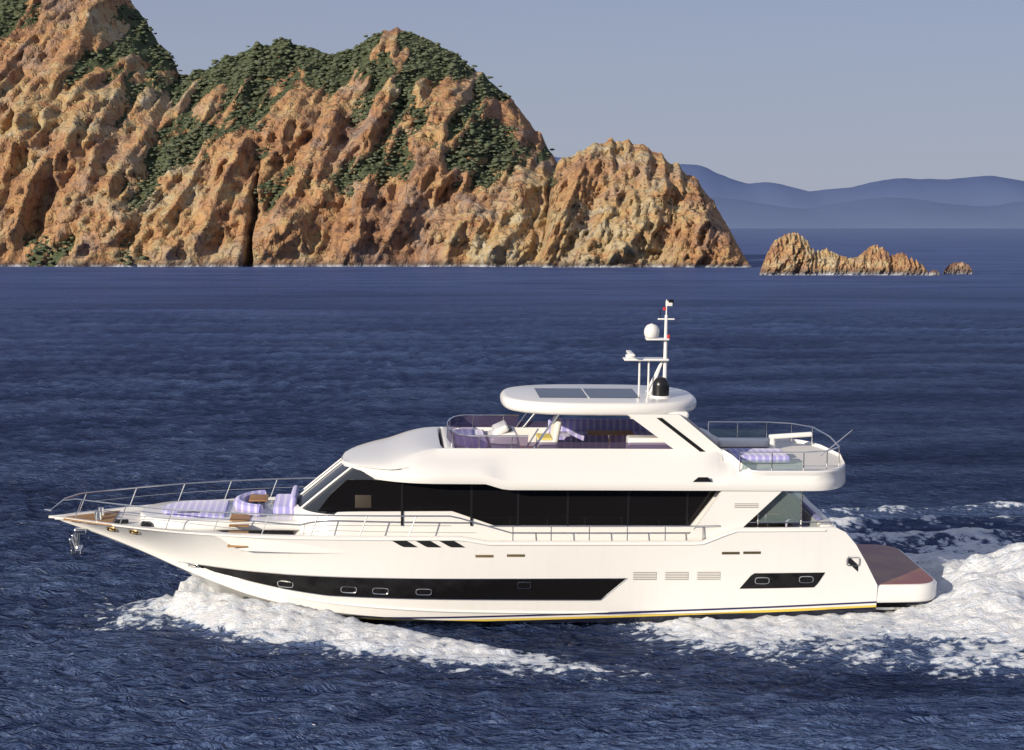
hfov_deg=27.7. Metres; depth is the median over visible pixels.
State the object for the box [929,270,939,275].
tiny islet terrain
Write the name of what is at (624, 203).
island terrain
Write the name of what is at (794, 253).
islet rocks
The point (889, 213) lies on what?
headland terrain
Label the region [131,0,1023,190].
sky
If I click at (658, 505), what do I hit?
motor yacht
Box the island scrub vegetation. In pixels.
[0,0,555,264]
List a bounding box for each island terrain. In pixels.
[0,0,567,266]
[538,137,751,266]
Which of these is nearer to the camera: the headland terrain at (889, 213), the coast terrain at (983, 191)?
the headland terrain at (889, 213)
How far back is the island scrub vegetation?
673.25 m
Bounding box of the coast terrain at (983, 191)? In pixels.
[554,157,1023,208]
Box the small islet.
[943,262,971,273]
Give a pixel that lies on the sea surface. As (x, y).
(146, 377)
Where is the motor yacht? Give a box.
[44,299,936,626]
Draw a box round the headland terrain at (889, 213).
[710,197,1023,228]
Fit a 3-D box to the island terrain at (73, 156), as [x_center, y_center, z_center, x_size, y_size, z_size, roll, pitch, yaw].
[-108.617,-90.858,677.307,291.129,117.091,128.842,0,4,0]
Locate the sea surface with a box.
[0,229,1023,749]
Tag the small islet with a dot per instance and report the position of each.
(959, 268)
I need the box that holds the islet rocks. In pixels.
[759,232,928,274]

